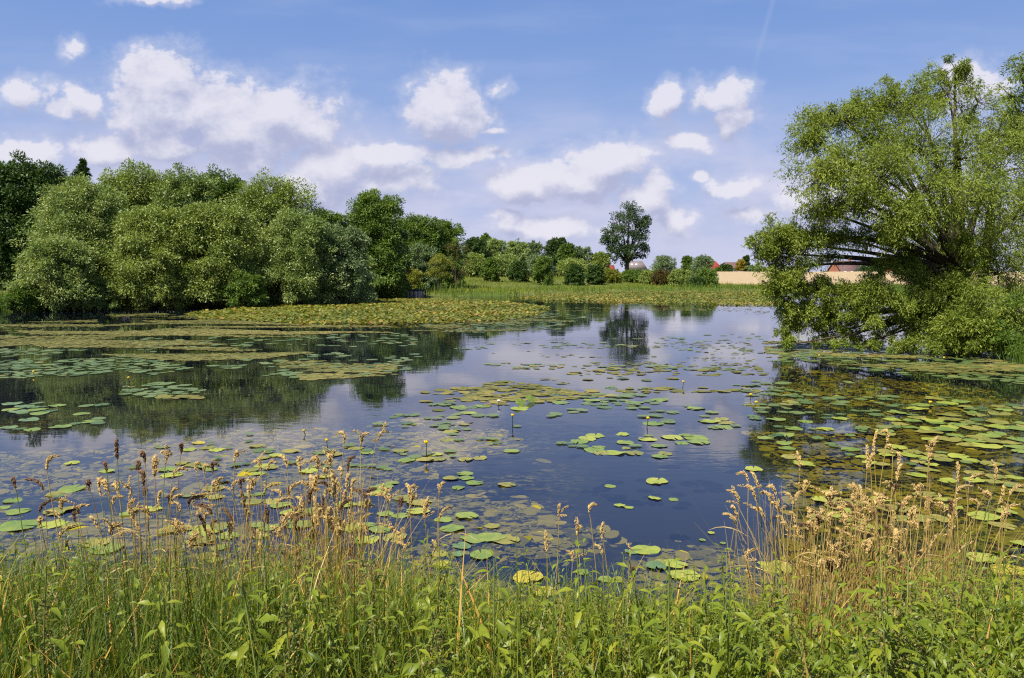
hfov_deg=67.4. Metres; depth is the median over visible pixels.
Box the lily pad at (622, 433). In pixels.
[616,432,628,435]
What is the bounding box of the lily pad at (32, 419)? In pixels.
[18,417,38,420]
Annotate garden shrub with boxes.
[714,267,722,271]
[719,263,734,271]
[745,264,757,271]
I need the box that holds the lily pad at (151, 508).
[145,506,161,511]
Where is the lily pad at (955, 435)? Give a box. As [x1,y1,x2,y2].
[946,433,964,436]
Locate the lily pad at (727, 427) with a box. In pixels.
[714,425,732,429]
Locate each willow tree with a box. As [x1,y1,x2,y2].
[741,53,1023,358]
[992,52,1023,296]
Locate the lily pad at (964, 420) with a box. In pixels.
[958,419,974,422]
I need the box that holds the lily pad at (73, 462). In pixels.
[64,461,79,464]
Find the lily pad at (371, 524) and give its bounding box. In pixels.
[363,522,375,525]
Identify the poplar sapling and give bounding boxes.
[441,241,470,289]
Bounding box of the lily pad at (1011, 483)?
[1004,481,1021,484]
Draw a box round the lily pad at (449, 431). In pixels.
[442,430,458,432]
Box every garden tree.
[742,254,750,265]
[853,265,882,271]
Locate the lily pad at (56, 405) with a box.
[48,404,65,406]
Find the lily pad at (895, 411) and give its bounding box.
[887,410,907,413]
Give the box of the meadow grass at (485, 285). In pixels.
[376,274,1022,296]
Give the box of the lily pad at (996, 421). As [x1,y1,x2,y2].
[985,419,1008,423]
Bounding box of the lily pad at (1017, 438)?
[1006,436,1023,441]
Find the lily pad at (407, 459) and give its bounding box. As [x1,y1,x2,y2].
[398,457,414,461]
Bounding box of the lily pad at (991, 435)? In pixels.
[976,433,1000,437]
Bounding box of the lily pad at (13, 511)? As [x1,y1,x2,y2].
[5,508,29,514]
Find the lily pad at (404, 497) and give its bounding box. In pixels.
[393,495,414,500]
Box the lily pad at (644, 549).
[632,545,660,554]
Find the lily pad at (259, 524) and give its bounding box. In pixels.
[251,522,262,526]
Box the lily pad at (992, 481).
[985,479,1003,482]
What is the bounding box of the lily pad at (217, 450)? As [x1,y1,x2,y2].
[209,448,224,451]
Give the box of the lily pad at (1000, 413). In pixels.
[988,411,1011,415]
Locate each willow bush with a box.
[0,285,39,311]
[3,233,106,311]
[9,172,134,301]
[75,278,120,310]
[91,202,209,308]
[94,157,181,227]
[139,272,194,308]
[142,162,225,298]
[163,198,272,307]
[214,269,269,307]
[219,166,325,302]
[251,205,347,304]
[273,270,321,304]
[310,221,377,304]
[342,255,376,300]
[374,229,411,297]
[460,252,484,277]
[494,252,520,277]
[525,254,555,276]
[555,257,587,276]
[574,246,592,268]
[587,251,610,269]
[978,289,1023,358]
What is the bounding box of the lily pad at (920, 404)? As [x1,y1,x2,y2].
[911,403,933,405]
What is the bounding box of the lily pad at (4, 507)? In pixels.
[0,505,9,509]
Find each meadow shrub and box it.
[478,257,500,281]
[506,260,529,281]
[532,256,553,284]
[561,262,585,285]
[585,265,605,284]
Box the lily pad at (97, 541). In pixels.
[82,538,109,547]
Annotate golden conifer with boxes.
[735,258,745,271]
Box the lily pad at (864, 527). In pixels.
[847,522,879,530]
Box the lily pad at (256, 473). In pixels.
[250,471,264,474]
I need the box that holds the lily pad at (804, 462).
[793,460,815,465]
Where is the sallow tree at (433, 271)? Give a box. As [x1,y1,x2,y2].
[424,253,453,291]
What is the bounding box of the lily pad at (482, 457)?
[473,455,486,459]
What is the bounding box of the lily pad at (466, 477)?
[459,475,473,479]
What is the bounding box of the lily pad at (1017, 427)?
[1005,426,1023,430]
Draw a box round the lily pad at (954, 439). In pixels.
[933,436,961,441]
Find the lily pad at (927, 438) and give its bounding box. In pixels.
[921,437,943,441]
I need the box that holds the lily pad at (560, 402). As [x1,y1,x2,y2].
[552,401,568,403]
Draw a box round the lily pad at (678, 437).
[661,435,682,439]
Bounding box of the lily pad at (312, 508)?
[299,507,320,514]
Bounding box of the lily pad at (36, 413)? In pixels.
[29,411,49,414]
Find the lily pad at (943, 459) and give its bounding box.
[932,457,953,461]
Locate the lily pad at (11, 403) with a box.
[1,402,22,404]
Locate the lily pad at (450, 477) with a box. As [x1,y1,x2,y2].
[443,476,458,478]
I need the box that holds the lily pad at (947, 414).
[934,412,961,415]
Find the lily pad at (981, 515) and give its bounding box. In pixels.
[967,511,1000,519]
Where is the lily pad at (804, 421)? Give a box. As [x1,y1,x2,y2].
[798,420,812,422]
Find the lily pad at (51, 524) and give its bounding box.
[36,519,68,529]
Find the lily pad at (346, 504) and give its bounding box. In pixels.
[336,501,355,506]
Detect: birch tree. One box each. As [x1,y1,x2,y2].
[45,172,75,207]
[195,163,245,208]
[397,212,447,287]
[426,219,469,287]
[555,242,577,270]
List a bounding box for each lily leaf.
[515,398,525,406]
[525,395,536,402]
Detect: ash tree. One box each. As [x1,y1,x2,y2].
[310,207,351,255]
[344,188,413,298]
[462,236,488,258]
[486,237,506,273]
[543,237,566,275]
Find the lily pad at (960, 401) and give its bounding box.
[952,399,969,402]
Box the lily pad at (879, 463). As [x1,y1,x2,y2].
[875,462,889,464]
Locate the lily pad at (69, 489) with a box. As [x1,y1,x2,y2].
[59,484,85,493]
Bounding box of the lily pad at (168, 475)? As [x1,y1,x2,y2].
[160,472,182,477]
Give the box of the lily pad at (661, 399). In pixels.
[650,398,667,401]
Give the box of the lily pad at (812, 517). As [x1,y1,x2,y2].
[806,514,825,519]
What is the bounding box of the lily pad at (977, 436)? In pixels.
[966,435,988,438]
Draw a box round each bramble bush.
[601,268,621,282]
[621,268,642,282]
[637,269,653,283]
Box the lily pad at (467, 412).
[461,411,476,413]
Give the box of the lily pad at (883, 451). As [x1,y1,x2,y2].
[877,449,896,452]
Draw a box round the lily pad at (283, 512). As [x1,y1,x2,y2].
[279,509,298,514]
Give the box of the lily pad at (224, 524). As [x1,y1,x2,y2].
[214,522,227,526]
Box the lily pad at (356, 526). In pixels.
[343,522,364,531]
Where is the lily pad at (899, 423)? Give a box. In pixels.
[891,422,908,425]
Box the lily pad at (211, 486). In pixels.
[204,485,223,490]
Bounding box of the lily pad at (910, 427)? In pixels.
[902,426,919,428]
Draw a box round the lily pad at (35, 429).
[23,427,40,430]
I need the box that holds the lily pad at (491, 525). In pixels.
[484,523,499,527]
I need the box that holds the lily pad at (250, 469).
[241,467,258,471]
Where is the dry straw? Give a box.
[14,465,1023,665]
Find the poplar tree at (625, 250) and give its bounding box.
[598,200,652,269]
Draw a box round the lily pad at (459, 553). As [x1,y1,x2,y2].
[453,550,465,555]
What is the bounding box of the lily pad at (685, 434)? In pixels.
[679,433,694,435]
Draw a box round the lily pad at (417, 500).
[407,499,431,504]
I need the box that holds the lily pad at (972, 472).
[963,470,983,474]
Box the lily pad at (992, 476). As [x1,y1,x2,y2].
[985,474,1007,478]
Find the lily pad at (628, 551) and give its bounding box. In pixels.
[625,549,636,553]
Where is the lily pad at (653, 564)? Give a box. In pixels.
[646,560,665,568]
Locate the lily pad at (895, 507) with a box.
[878,504,906,512]
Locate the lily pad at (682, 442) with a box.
[675,441,688,444]
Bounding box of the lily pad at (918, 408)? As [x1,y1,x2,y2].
[906,406,928,409]
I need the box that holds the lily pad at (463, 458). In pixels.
[458,457,471,460]
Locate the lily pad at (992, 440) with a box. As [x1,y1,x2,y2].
[978,438,1006,443]
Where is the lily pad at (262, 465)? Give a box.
[254,463,273,467]
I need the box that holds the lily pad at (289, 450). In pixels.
[282,449,300,452]
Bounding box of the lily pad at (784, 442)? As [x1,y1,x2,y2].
[776,441,792,444]
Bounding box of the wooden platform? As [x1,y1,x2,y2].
[396,289,425,298]
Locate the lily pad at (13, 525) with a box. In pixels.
[0,520,37,531]
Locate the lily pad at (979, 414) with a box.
[967,413,985,416]
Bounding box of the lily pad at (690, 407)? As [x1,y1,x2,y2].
[687,406,702,408]
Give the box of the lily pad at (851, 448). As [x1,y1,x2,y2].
[841,447,860,450]
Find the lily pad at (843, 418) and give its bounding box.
[831,417,847,419]
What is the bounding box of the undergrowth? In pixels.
[0,533,1023,677]
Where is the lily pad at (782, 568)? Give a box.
[757,560,790,572]
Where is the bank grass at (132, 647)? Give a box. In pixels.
[0,511,1023,677]
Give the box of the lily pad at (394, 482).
[385,481,398,483]
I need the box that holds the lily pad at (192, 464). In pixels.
[184,462,203,466]
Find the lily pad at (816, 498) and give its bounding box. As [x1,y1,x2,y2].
[812,496,826,501]
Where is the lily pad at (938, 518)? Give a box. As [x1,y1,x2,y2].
[926,514,948,521]
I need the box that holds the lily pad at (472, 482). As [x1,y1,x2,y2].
[466,480,481,484]
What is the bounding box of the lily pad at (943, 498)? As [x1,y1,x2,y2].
[936,497,951,500]
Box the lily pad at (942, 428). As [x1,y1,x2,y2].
[929,426,956,430]
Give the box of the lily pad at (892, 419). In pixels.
[882,418,901,420]
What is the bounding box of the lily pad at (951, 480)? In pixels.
[938,477,955,482]
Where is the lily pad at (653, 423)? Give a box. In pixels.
[643,421,663,424]
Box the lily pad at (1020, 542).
[1010,540,1023,545]
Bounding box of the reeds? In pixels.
[376,279,947,298]
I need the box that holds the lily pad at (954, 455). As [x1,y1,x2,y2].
[947,453,968,457]
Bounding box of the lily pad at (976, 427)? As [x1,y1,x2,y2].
[959,425,986,430]
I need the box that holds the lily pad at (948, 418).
[937,417,960,420]
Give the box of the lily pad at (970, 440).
[962,438,985,441]
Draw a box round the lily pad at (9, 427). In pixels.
[0,425,17,428]
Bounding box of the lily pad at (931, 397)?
[925,396,946,399]
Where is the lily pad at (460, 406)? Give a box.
[450,405,466,408]
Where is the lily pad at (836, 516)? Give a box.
[827,511,840,517]
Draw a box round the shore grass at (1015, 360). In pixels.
[0,284,1023,363]
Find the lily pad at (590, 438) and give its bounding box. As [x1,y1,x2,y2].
[579,436,595,440]
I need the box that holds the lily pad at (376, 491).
[370,490,385,495]
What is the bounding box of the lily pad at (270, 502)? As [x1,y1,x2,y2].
[263,498,280,504]
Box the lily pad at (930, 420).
[921,418,944,421]
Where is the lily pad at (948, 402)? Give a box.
[937,401,958,404]
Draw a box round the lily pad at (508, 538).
[494,534,519,543]
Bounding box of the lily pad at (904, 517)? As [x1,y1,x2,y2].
[889,515,910,520]
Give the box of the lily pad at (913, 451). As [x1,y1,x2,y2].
[903,449,922,453]
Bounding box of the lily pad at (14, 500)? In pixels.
[3,497,22,502]
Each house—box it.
[624,261,646,269]
[710,261,719,268]
[724,262,735,270]
[826,260,859,271]
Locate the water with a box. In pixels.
[0,291,1023,571]
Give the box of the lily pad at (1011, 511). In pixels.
[995,508,1017,513]
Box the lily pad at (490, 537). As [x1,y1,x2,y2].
[478,533,505,540]
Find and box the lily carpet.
[184,290,774,324]
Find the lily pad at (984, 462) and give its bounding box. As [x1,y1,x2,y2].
[980,460,1004,465]
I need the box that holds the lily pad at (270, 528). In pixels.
[259,524,278,530]
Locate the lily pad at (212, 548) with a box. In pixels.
[211,544,230,550]
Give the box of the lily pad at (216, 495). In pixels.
[207,494,224,498]
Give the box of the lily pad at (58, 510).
[43,506,75,514]
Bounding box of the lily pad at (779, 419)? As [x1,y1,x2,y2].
[766,417,785,420]
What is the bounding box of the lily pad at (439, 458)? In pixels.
[431,456,445,460]
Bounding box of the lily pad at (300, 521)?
[284,520,311,527]
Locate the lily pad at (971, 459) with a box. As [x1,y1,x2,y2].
[962,458,979,461]
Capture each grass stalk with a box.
[11,476,31,590]
[23,478,60,580]
[37,515,49,598]
[38,498,55,580]
[45,454,69,589]
[45,495,79,565]
[46,510,65,606]
[59,524,75,564]
[64,538,78,572]
[68,500,91,592]
[72,511,96,590]
[85,479,109,569]
[90,516,110,591]
[92,437,129,588]
[96,459,144,593]
[96,476,130,584]
[97,479,115,562]
[101,479,123,581]
[102,460,152,589]
[103,518,122,603]
[104,509,136,578]
[111,479,129,591]
[111,494,136,596]
[112,501,147,575]
[117,525,125,582]
[119,475,141,566]
[124,520,148,585]
[127,493,143,587]
[138,469,148,605]
[139,450,167,620]
[141,493,184,583]
[142,487,148,579]
[143,502,160,581]
[152,454,160,579]
[156,489,162,591]
[160,444,172,595]
[161,518,184,592]
[162,494,169,563]
[165,519,179,598]
[166,486,178,604]
[169,466,187,599]
[171,501,181,545]
[174,442,183,558]
[179,521,191,547]
[183,480,229,613]
[183,514,210,575]
[184,484,216,582]
[186,532,201,582]
[187,495,209,602]
[188,525,200,584]
[194,461,215,581]
[194,502,222,605]
[196,504,215,575]
[197,507,216,581]
[203,463,218,563]
[204,518,220,592]
[206,527,212,561]
[210,461,243,603]
[210,487,217,580]
[217,476,263,608]
[222,507,238,566]
[223,479,245,571]
[226,520,235,578]
[227,522,261,592]
[233,449,246,594]
[238,478,274,563]
[239,489,246,569]
[244,474,283,582]
[245,503,249,554]
[246,484,251,562]
[246,510,251,582]
[251,450,266,542]
[256,528,263,577]
[263,481,281,557]
[264,460,277,575]
[264,504,269,561]
[270,525,282,548]
[271,488,282,574]
[275,496,294,589]
[277,454,287,579]
[277,526,282,587]
[281,456,318,580]
[281,518,289,557]
[282,511,303,586]
[287,484,305,563]
[289,481,307,598]
[290,511,302,584]
[292,493,304,555]
[292,513,317,607]
[299,474,324,568]
[299,501,313,576]
[303,526,316,602]
[304,455,326,600]
[307,488,320,578]
[308,488,321,561]
[311,509,320,587]
[312,469,332,557]
[312,510,324,564]
[313,496,335,582]
[317,501,336,583]
[317,507,329,568]
[318,480,352,564]
[321,495,325,514]
[322,446,336,529]
[322,450,331,560]
[322,467,327,533]
[323,488,332,572]
[323,515,339,566]
[324,506,339,582]
[325,466,343,587]
[326,477,341,589]
[329,520,342,585]
[329,521,335,560]
[330,469,335,544]
[330,487,342,515]
[333,508,344,548]
[337,430,345,565]
[338,482,347,569]
[338,520,350,598]
[339,489,346,582]
[339,499,383,610]
[345,472,351,566]
[346,456,354,552]
[346,510,360,565]
[348,487,365,566]
[348,488,355,603]
[350,478,372,569]
[353,429,369,556]
[359,486,377,558]
[359,512,373,573]
[359,522,368,579]
[362,421,388,552]
[363,521,404,582]
[365,498,376,551]
[366,483,388,574]
[379,486,404,586]
[387,496,403,581]
[394,534,409,592]
[399,483,418,555]
[408,484,417,586]
[421,496,434,569]
[428,539,436,582]
[436,481,475,585]
[438,505,453,596]
[510,531,547,606]
[555,503,568,592]
[566,550,584,595]
[574,517,583,615]
[588,501,599,603]
[594,543,603,604]
[600,521,609,597]
[626,543,631,583]
[631,565,635,601]
[712,470,750,601]
[722,512,736,611]
[726,486,739,585]
[730,498,786,590]
[730,504,760,601]
[737,471,763,595]
[742,547,756,612]
[743,503,782,608]
[745,569,758,614]
[746,484,762,614]
[760,490,773,606]
[761,491,774,580]
[766,483,782,604]
[770,511,795,613]
[772,545,819,602]
[775,514,784,590]
[781,521,788,608]
[783,491,793,603]
[785,525,821,630]
[789,485,832,628]
[791,480,809,567]
[792,451,802,584]
[794,508,831,587]
[795,490,838,578]
[798,560,816,617]
[799,522,813,621]
[801,524,849,599]
[802,509,824,594]
[803,540,809,616]
[804,541,841,632]
[804,553,820,628]
[804,556,825,611]
[805,522,822,535]
[806,514,821,629]
[806,520,811,630]
[807,507,822,636]
[807,516,824,613]
[809,488,844,634]
[817,514,848,651]
[818,558,832,629]
[822,557,840,631]
[824,527,842,653]
[824,537,839,597]
[825,497,846,571]
[825,529,883,650]
[826,550,848,653]
[827,511,838,633]
[832,482,858,634]
[836,500,854,600]
[836,503,849,613]
[836,532,854,627]
[837,502,858,598]
[838,524,890,639]
[839,445,868,617]
[841,496,868,629]
[842,511,865,603]
[845,485,862,549]
[849,515,895,612]
[850,496,855,603]
[851,489,859,587]
[852,498,873,588]
[855,538,871,632]
[856,492,889,594]
[859,500,870,605]
[860,510,919,615]
[861,537,880,633]
[866,484,889,551]
[866,527,878,610]
[868,429,908,609]
[868,452,895,608]
[868,483,899,593]
[870,508,875,569]
[872,428,878,546]
[873,480,894,610]
[876,504,894,609]
[878,545,898,590]
[880,492,887,589]
[883,509,895,596]
[884,443,892,607]
[889,451,900,550]
[889,463,902,593]
[889,523,906,595]
[889,548,908,594]
[892,501,902,580]
[893,507,917,594]
[895,482,921,578]
[896,495,911,584]
[899,505,917,616]
[905,520,917,585]
[906,518,931,587]
[906,544,923,593]
[909,483,929,605]
[913,496,933,588]
[920,498,934,580]
[920,526,955,573]
[924,452,933,614]
[925,436,939,584]
[929,534,936,566]
[933,493,946,619]
[935,461,959,583]
[940,514,950,584]
[942,507,959,592]
[946,498,952,592]
[951,497,962,577]
[951,498,979,592]
[952,540,973,580]
[955,484,973,605]
[961,472,986,593]
[970,459,997,577]
[970,484,1005,606]
[970,486,991,615]
[971,510,1011,635]
[995,499,1022,599]
[995,547,1013,574]
[996,483,1023,594]
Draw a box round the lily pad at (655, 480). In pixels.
[646,478,667,483]
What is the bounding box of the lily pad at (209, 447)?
[199,445,214,448]
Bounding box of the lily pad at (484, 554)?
[470,549,491,558]
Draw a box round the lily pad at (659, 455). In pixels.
[651,454,667,457]
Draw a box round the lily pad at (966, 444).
[956,442,976,446]
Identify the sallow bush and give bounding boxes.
[402,267,424,291]
[406,242,439,290]
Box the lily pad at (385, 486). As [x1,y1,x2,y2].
[370,484,393,489]
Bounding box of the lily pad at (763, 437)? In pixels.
[757,436,772,438]
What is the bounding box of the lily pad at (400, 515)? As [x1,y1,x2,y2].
[391,513,409,517]
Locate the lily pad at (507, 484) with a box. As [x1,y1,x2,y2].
[498,482,515,486]
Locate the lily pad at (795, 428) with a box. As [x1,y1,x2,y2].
[785,426,802,429]
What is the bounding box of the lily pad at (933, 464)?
[923,463,938,465]
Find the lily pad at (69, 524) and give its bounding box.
[62,522,81,528]
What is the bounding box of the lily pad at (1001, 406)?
[991,405,1011,407]
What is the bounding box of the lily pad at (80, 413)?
[73,412,90,414]
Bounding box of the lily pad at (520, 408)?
[511,406,528,410]
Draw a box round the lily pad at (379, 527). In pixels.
[369,525,390,532]
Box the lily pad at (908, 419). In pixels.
[903,418,921,421]
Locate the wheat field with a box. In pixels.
[621,272,1023,284]
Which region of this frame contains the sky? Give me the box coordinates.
[0,0,1023,271]
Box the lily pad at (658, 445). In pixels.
[652,444,667,446]
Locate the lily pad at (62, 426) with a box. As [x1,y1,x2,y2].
[48,424,71,427]
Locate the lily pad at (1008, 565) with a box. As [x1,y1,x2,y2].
[992,564,1023,574]
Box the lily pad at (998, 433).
[986,431,1006,435]
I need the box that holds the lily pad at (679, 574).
[668,570,700,580]
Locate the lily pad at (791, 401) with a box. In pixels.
[782,400,798,402]
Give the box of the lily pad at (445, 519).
[434,517,451,521]
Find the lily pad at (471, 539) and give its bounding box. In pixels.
[460,533,486,542]
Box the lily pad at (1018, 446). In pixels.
[1002,445,1023,448]
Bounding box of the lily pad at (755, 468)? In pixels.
[745,466,762,470]
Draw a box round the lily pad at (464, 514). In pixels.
[455,512,478,517]
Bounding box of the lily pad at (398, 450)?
[392,449,407,452]
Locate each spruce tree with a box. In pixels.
[69,158,92,192]
[480,232,491,244]
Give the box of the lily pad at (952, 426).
[940,425,958,428]
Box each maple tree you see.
[504,238,530,274]
[525,240,543,255]
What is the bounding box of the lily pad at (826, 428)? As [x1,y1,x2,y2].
[816,427,833,430]
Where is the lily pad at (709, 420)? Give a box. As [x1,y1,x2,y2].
[700,419,720,422]
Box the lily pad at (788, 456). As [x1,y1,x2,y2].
[781,454,800,458]
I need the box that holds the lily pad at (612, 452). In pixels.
[605,450,624,454]
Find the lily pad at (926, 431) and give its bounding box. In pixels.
[915,429,943,433]
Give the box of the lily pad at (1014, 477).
[1004,475,1023,478]
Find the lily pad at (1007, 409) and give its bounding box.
[993,408,1013,411]
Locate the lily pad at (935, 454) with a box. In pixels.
[923,452,947,457]
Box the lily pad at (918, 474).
[906,472,926,476]
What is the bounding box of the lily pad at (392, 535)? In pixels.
[382,532,406,541]
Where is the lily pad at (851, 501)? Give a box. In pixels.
[842,499,860,505]
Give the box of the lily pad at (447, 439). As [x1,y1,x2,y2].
[441,438,453,441]
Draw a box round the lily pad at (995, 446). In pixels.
[968,442,1002,448]
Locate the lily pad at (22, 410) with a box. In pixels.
[9,409,29,412]
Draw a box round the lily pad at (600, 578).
[597,576,610,581]
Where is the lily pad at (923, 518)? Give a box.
[905,514,935,521]
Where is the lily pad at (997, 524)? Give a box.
[988,521,1016,529]
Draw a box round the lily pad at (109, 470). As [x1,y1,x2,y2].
[99,469,114,472]
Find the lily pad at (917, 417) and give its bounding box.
[907,416,926,418]
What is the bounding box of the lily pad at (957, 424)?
[948,422,967,425]
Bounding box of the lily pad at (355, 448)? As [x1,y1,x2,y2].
[348,447,363,449]
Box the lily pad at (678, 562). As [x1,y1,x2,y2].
[663,559,687,567]
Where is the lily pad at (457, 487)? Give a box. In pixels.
[452,486,464,489]
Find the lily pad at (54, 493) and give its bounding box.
[45,491,64,495]
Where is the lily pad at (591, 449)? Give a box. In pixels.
[584,447,606,452]
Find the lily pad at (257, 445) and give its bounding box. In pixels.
[249,444,265,446]
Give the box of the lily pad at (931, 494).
[912,491,937,496]
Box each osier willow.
[649,255,676,280]
[680,255,692,273]
[688,254,718,279]
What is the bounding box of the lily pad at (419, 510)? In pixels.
[406,507,429,513]
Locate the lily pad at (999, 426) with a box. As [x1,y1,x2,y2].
[984,424,1010,428]
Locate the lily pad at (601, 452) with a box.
[593,451,607,454]
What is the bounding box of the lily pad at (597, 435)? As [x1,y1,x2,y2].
[585,433,603,437]
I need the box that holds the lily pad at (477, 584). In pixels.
[471,582,486,589]
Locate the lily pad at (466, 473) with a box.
[457,471,472,474]
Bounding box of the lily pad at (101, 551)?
[88,541,123,553]
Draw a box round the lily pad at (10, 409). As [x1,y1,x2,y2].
[2,408,20,410]
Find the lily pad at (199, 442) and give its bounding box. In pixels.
[192,441,204,443]
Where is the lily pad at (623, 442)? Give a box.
[617,440,633,443]
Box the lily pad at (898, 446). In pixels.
[885,444,907,448]
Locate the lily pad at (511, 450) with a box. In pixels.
[504,449,518,451]
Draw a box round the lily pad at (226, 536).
[218,531,238,538]
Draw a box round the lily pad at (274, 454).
[269,453,284,456]
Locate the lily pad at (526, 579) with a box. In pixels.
[513,570,542,582]
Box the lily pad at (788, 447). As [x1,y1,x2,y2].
[778,446,795,449]
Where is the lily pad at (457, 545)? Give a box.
[453,542,470,548]
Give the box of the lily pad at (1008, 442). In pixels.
[1001,440,1021,443]
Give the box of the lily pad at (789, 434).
[779,432,794,436]
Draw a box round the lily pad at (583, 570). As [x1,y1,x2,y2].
[576,569,587,574]
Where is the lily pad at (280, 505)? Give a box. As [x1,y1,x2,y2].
[270,502,290,507]
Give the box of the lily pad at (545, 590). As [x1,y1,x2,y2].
[535,586,555,595]
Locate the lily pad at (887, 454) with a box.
[879,453,894,455]
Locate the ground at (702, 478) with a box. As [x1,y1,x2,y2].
[0,272,1023,631]
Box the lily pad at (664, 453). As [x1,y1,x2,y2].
[658,451,672,454]
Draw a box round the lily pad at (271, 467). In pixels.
[262,465,277,468]
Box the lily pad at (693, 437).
[684,435,708,439]
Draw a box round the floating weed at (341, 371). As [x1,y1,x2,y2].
[0,307,1023,410]
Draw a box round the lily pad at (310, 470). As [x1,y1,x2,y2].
[299,468,317,472]
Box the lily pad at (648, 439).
[639,437,656,440]
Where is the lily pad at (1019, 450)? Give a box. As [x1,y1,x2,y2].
[1011,449,1023,452]
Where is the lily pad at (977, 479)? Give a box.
[963,477,985,481]
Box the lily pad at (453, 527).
[440,524,463,531]
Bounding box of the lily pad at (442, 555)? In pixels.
[432,550,447,556]
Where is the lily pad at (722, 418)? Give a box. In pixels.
[715,417,727,420]
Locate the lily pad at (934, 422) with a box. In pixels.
[928,421,945,423]
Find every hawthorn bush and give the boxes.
[650,269,670,285]
[667,268,691,285]
[685,275,705,287]
[690,267,719,287]
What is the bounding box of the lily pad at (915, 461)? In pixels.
[910,460,925,462]
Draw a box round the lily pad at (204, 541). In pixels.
[185,534,216,543]
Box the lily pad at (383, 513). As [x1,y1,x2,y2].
[377,511,392,515]
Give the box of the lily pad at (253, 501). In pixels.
[240,498,262,503]
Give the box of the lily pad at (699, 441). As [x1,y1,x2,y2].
[687,439,709,443]
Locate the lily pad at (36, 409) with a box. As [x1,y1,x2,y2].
[28,408,48,410]
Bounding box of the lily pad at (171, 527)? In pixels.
[156,526,174,533]
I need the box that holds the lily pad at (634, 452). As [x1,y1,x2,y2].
[624,450,643,454]
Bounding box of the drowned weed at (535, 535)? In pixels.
[0,375,1023,603]
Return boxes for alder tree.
[0,148,68,283]
[0,175,22,289]
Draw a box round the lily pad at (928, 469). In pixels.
[915,467,939,471]
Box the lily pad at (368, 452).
[361,450,373,453]
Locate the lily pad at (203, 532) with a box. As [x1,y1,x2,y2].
[188,524,218,535]
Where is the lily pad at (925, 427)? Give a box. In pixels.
[920,426,933,429]
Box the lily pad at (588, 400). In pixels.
[583,399,600,401]
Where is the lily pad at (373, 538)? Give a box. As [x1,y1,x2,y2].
[352,535,378,543]
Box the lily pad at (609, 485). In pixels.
[604,484,615,487]
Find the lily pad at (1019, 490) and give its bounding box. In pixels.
[1008,488,1023,491]
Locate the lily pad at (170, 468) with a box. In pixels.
[159,466,175,470]
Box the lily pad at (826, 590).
[812,582,846,599]
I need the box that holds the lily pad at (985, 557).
[967,552,998,562]
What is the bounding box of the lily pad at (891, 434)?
[875,431,895,435]
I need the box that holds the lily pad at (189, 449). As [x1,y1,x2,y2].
[183,447,196,450]
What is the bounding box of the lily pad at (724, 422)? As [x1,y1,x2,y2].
[718,421,733,423]
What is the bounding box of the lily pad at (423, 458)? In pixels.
[416,457,434,460]
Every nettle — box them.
[0,536,17,641]
[1,559,91,677]
[5,533,30,591]
[24,535,52,600]
[32,543,74,650]
[41,536,80,610]
[56,530,79,583]
[60,562,97,638]
[62,536,87,614]
[66,528,103,589]
[75,543,105,594]
[78,537,112,601]
[79,539,106,589]
[120,538,145,595]
[129,582,200,677]
[139,536,181,610]
[154,564,174,612]
[158,543,204,654]
[170,541,187,592]
[183,554,216,632]
[220,560,287,677]
[221,534,283,677]
[238,569,282,667]
[251,528,284,614]
[259,566,312,677]
[267,566,286,614]
[271,537,343,677]
[272,534,318,638]
[272,588,298,670]
[274,545,302,586]
[304,597,371,677]
[310,572,353,677]
[334,527,412,677]
[356,541,395,652]
[383,549,404,595]
[394,562,414,603]
[397,610,446,677]
[401,550,417,617]
[405,541,460,672]
[408,524,440,625]
[410,597,462,677]
[411,585,469,677]
[412,552,463,677]
[420,547,466,646]
[422,556,444,609]
[440,570,459,621]
[444,581,463,645]
[454,626,492,677]
[463,549,520,677]
[463,574,480,623]
[478,557,503,629]
[488,581,541,677]
[500,576,522,631]
[512,539,556,675]
[515,659,530,675]
[516,586,540,677]
[522,564,552,626]
[522,571,540,615]
[525,564,582,677]
[555,540,605,677]
[559,568,589,626]
[570,591,600,666]
[571,538,608,677]
[586,634,608,677]
[588,566,600,608]
[588,595,614,635]
[590,590,615,660]
[594,588,614,648]
[599,565,617,608]
[602,552,640,652]
[603,588,640,677]
[605,570,625,630]
[607,630,637,677]
[615,551,675,673]
[626,574,672,677]
[631,556,702,677]
[633,593,657,648]
[635,575,650,606]
[639,570,674,648]
[651,605,690,674]
[653,600,689,677]
[662,611,702,677]
[667,578,684,613]
[673,622,717,677]
[677,569,714,672]
[684,557,714,647]
[684,565,726,677]
[685,601,699,655]
[692,625,725,674]
[694,569,731,671]
[697,543,754,676]
[699,577,720,614]
[702,573,754,677]
[709,549,739,632]
[715,561,763,677]
[717,566,746,644]
[720,585,767,677]
[721,597,753,672]
[731,576,748,614]
[742,561,794,668]
[751,571,778,619]
[752,552,791,677]
[752,597,771,668]
[753,588,777,674]
[755,633,782,677]
[761,574,816,677]
[768,578,832,677]
[774,567,807,675]
[778,605,825,677]
[781,570,850,677]
[786,604,812,665]
[789,620,813,677]
[823,628,845,677]
[837,624,879,677]
[839,539,893,673]
[840,626,872,677]
[846,558,932,677]
[846,559,924,677]
[853,546,915,677]
[855,525,911,677]
[858,602,890,672]
[871,553,937,677]
[882,609,916,676]
[889,621,922,677]
[892,558,940,676]
[897,578,945,677]
[907,577,945,673]
[907,585,956,677]
[908,561,948,645]
[911,556,976,675]
[927,572,953,669]
[929,561,961,669]
[931,570,975,674]
[932,531,986,672]
[936,556,964,621]
[947,628,975,677]
[950,579,1017,677]
[952,529,1017,667]
[956,565,982,646]
[957,564,995,643]
[962,580,1016,676]
[963,598,989,668]
[968,548,985,630]
[969,552,1004,614]
[972,544,1016,633]
[977,578,1006,673]
[979,551,1023,666]
[979,579,1012,640]
[981,547,1023,677]
[999,556,1020,596]
[1003,582,1023,667]
[1006,584,1023,677]
[1008,610,1023,673]
[1012,644,1023,676]

